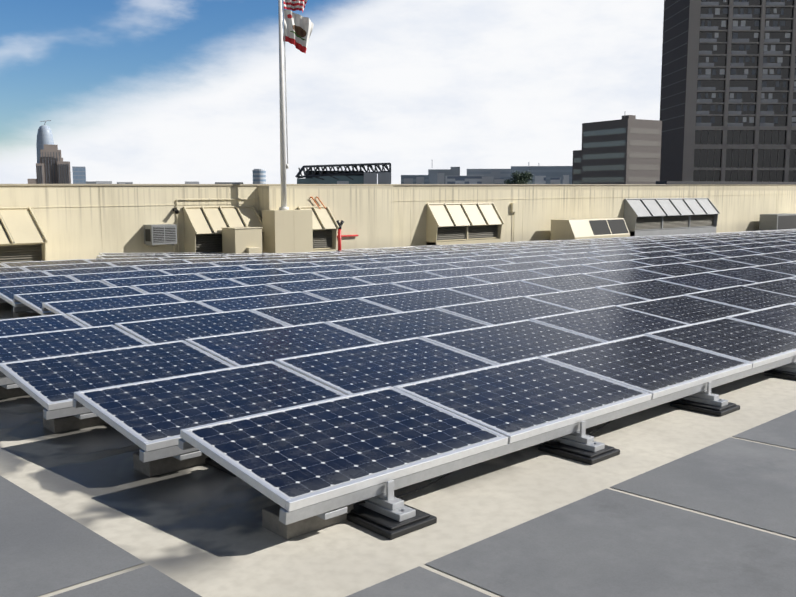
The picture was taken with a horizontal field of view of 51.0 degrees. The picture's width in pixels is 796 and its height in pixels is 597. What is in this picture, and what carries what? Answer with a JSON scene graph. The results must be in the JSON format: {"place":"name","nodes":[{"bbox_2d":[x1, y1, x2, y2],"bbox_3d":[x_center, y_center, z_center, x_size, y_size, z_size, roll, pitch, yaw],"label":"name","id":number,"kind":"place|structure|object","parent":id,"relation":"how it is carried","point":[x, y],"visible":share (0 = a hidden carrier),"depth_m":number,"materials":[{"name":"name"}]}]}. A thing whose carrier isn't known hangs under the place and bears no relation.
{"place":"outdoors","nodes":[
{"label":"outdoors","id":0,"kind":"place"},
{"bbox_2d":[36,125,53,162],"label":"domed skyscraper","id":1,"kind":"structure","parent":0,"point":[44,134],"depth_m":920.37,"materials":[{"name":"white metal"}]},
{"bbox_2d":[27,144,70,183],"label":"stepped high-rise building","id":2,"kind":"structure","parent":0,"point":[52,167],"depth_m":820.76,"materials":[{"name":"grey"}]},
{"bbox_2d":[72,166,85,183],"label":"building","id":3,"kind":"structure","parent":0,"point":[79,175],"depth_m":777.50,"materials":[{"name":"blue glass"}]},
{"bbox_2d":[86,181,242,183],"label":"distant buildings","id":4,"kind":"structure","parent":0,"point":[90,182],"depth_m":678.61,"materials":[{"name":"grey"}]},
{"bbox_2d":[252,169,265,183],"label":"distant round tower","id":5,"kind":"structure","parent":0,"point":[259,176],"depth_m":679.09,"materials":[{"name":"blue glass"}]},
{"bbox_2d":[0,0,663,183],"label":"sky","id":6,"kind":"structure","parent":0,"point":[135,91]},
{"bbox_2d":[96,162,571,183],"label":"distant buildings","id":7,"kind":"structure","parent":0,"point":[552,174],"depth_m":534.68,"materials":[{"name":"grey concrete"}]},
{"bbox_2d":[297,171,390,183],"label":"arena","id":8,"kind":"object","parent":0,"point":[371,178],"visible":0.23,"depth_m":413.98},
{"bbox_2d":[295,163,390,179],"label":"roof truss","id":9,"kind":"object","parent":8,"relation":"on","point":[338,166],"visible":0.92,"depth_m":413.93,"materials":[{"name":"black metal"}]},
{"bbox_2d":[0,302,795,596],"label":"roof","id":10,"kind":"structure","parent":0,"point":[201,530],"depth_m":4.62,"materials":[{"name":"concrete"}]},
{"bbox_2d":[221,227,262,253],"bbox_3d":[-3.965,-1.120,21.431,0.840,1.400,0.760,-7,10,-42],"label":"equipment cabinet","id":11,"kind":"object","parent":10,"relation":"on","point":[240,240],"visible":0.62,"depth_m":21.16,"materials":[{"name":"beige metal"}]},
{"bbox_2d":[262,210,312,252],"bbox_3d":[-2.971,-1.472,22.547,1.220,1.820,0.603,-7,10,-42],"label":"flagpole base","id":12,"kind":"object","parent":10,"relation":"on","point":[288,231],"visible":0.56,"depth_m":22.20,"materials":[{"name":"beige concrete"}]},
{"bbox_2d":[278,0,288,209],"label":"flag pole","id":13,"kind":"object","parent":12,"relation":"on","point":[284,166],"visible":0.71,"depth_m":22.00,"materials":[{"name":"white metal"}]},
{"bbox_2d":[284,0,306,12],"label":"us flag","id":14,"kind":"object","parent":13,"relation":"attached to","point":[295,5],"visible":1,"depth_m":21.79,"materials":[{"name":"fabric"}]},
{"bbox_2d":[283,10,313,52],"bbox_3d":[-2.592,-6.978,21.900,0.817,1.133,0.278,-2,7,-13],"label":"state flag","id":15,"kind":"object","parent":13,"relation":"attached to","point":[298,28],"visible":1,"depth_m":21.89,"materials":[{"name":"white fabric"}]},
{"bbox_2d":[337,229,358,250],"bbox_3d":[-1.690,-1.434,23.842,1.700,1.220,0.376,-7,10,-42],"label":"fire standpipe","id":16,"kind":"object","parent":10,"relation":"on","point":[339,235],"visible":0.44,"depth_m":23.63,"materials":[{"name":"red metal"}]},
{"bbox_2d":[336,220,343,228],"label":"fire standpipe valves","id":17,"kind":"object","parent":16,"relation":"attached to","point":[340,224],"visible":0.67,"depth_m":23.56,"materials":[{"name":"black metal"}]},
{"bbox_2d":[0,229,795,539],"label":"solar panels","id":18,"kind":"object","parent":10,"relation":"on","point":[307,392],"visible":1,"depth_m":7.30,"materials":[{"name":"glass"}]},
{"bbox_2d":[0,410,795,596],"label":"roof surface","id":19,"kind":"object","parent":10,"relation":"on","point":[606,542],"visible":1,"depth_m":3.96,"materials":[{"name":"grey concrete"}]},
{"bbox_2d":[0,185,795,260],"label":"parapet wall","id":20,"kind":"structure","parent":10,"relation":"on","point":[83,222],"depth_m":24.61,"materials":[{"name":"beige concrete"}]},
{"bbox_2d":[0,207,47,262],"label":"vent hood","id":21,"kind":"object","parent":20,"relation":"attached to","point":[23,238],"visible":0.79,"depth_m":18.05,"materials":[{"name":"beige metal"}]},
{"bbox_2d":[144,224,176,245],"bbox_3d":[-5.873,-1.572,20.660,0.673,0.510,0.431,-7,10,-42],"label":"air conditioner","id":22,"kind":"object","parent":20,"relation":"attached to","point":[158,234],"depth_m":20.48,"materials":[{"name":"grey metal"}]},
{"bbox_2d":[174,198,258,252],"bbox_3d":[-3.016,-1.803,23.524,7.220,2.030,0.050,-7,10,-42],"label":"wall conduit","id":23,"kind":"object","parent":20,"relation":"attached to","point":[199,199],"depth_m":21.21,"materials":[{"name":"metal"}]},
{"bbox_2d":[183,205,263,252],"bbox_3d":[-4.489,-1.242,21.836,2.090,2.340,0.651,-7,10,-42],"label":"vent hood","id":24,"kind":"object","parent":20,"relation":"attached to","point":[203,225],"visible":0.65,"depth_m":21.48,"materials":[{"name":"beige metal"}]},
{"bbox_2d":[297,206,338,251],"bbox_3d":[-2.208,-1.409,23.281,1.020,2.309,0.581,-7,10,-42],"label":"vent hood","id":25,"kind":"object","parent":20,"relation":"attached to","point":[325,226],"visible":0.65,"depth_m":23.32,"materials":[{"name":"beige metal"}]},
{"bbox_2d":[310,197,325,208],"bbox_3d":[-2.060,-2.439,23.635,0.996,0.885,0.080,-7,10,-42],"label":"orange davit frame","id":26,"kind":"object","parent":20,"relation":"attached to","point":[316,203],"visible":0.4,"depth_m":23.41,"materials":[{"name":"orange paint"}]},
{"bbox_2d":[0,184,795,185],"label":"parapet coping","id":27,"kind":"object","parent":20,"relation":"on","point":[362,184],"visible":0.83,"depth_m":25.03,"materials":[{"name":"beige concrete"}]},
{"bbox_2d":[656,181,795,183],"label":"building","id":28,"kind":"structure","parent":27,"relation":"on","point":[696,182],"depth_m":39.77,"materials":[{"name":"grey concrete"}]},
{"bbox_2d":[426,203,503,245],"bbox_3d":[2.289,-2.025,28.029,3.220,2.344,0.583,-7,10,-42],"label":"vent hood","id":29,"kind":"object","parent":20,"relation":"attached to","point":[458,223],"visible":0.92,"depth_m":27.83,"materials":[{"name":"beige metal"}]},
{"bbox_2d":[510,203,517,241],"bbox_3d":[4.167,-2.467,30.027,0.300,1.920,0.100,-7,10,-42],"label":"electrical box","id":30,"kind":"object","parent":20,"relation":"attached to","point":[514,207],"visible":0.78,"depth_m":29.90,"materials":[{"name":"beige metal"}]},
{"bbox_2d":[624,198,719,236],"bbox_3d":[12.218,-3.206,36.966,7.040,2.449,0.682,-7,10,-42],"label":"vent hood","id":31,"kind":"object","parent":20,"relation":"attached to","point":[657,216],"visible":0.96,"depth_m":36.55,"materials":[{"name":"metal"}]},
{"bbox_2d":[550,218,629,239],"bbox_3d":[7.360,-2.282,31.832,3.600,1.500,1.100,-7,10,-42],"label":"skylight","id":32,"kind":"object","parent":10,"relation":"on","point":[574,229],"visible":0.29,"depth_m":30.99,"materials":[{"name":"beige metal"}]},
{"bbox_2d":[759,213,795,230],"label":"condenser unit","id":33,"kind":"object","parent":10,"relation":"on","point":[781,221],"visible":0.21,"depth_m":42.48,"materials":[{"name":"grey metal"}]},
{"bbox_2d":[504,169,532,183],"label":"tree","id":34,"kind":"object","parent":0,"point":[520,178],"visible":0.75,"depth_m":293.38,"materials":[{"name":"green plant"}]},
{"bbox_2d":[572,115,661,183],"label":"office building","id":35,"kind":"structure","parent":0,"point":[625,149],"depth_m":194.46,"materials":[{"name":"concrete"}]},
{"bbox_2d":[660,0,795,181],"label":"residential tower","id":36,"kind":"structure","parent":0,"point":[728,95],"depth_m":218.82,"materials":[{"name":"concrete"}]}
]}

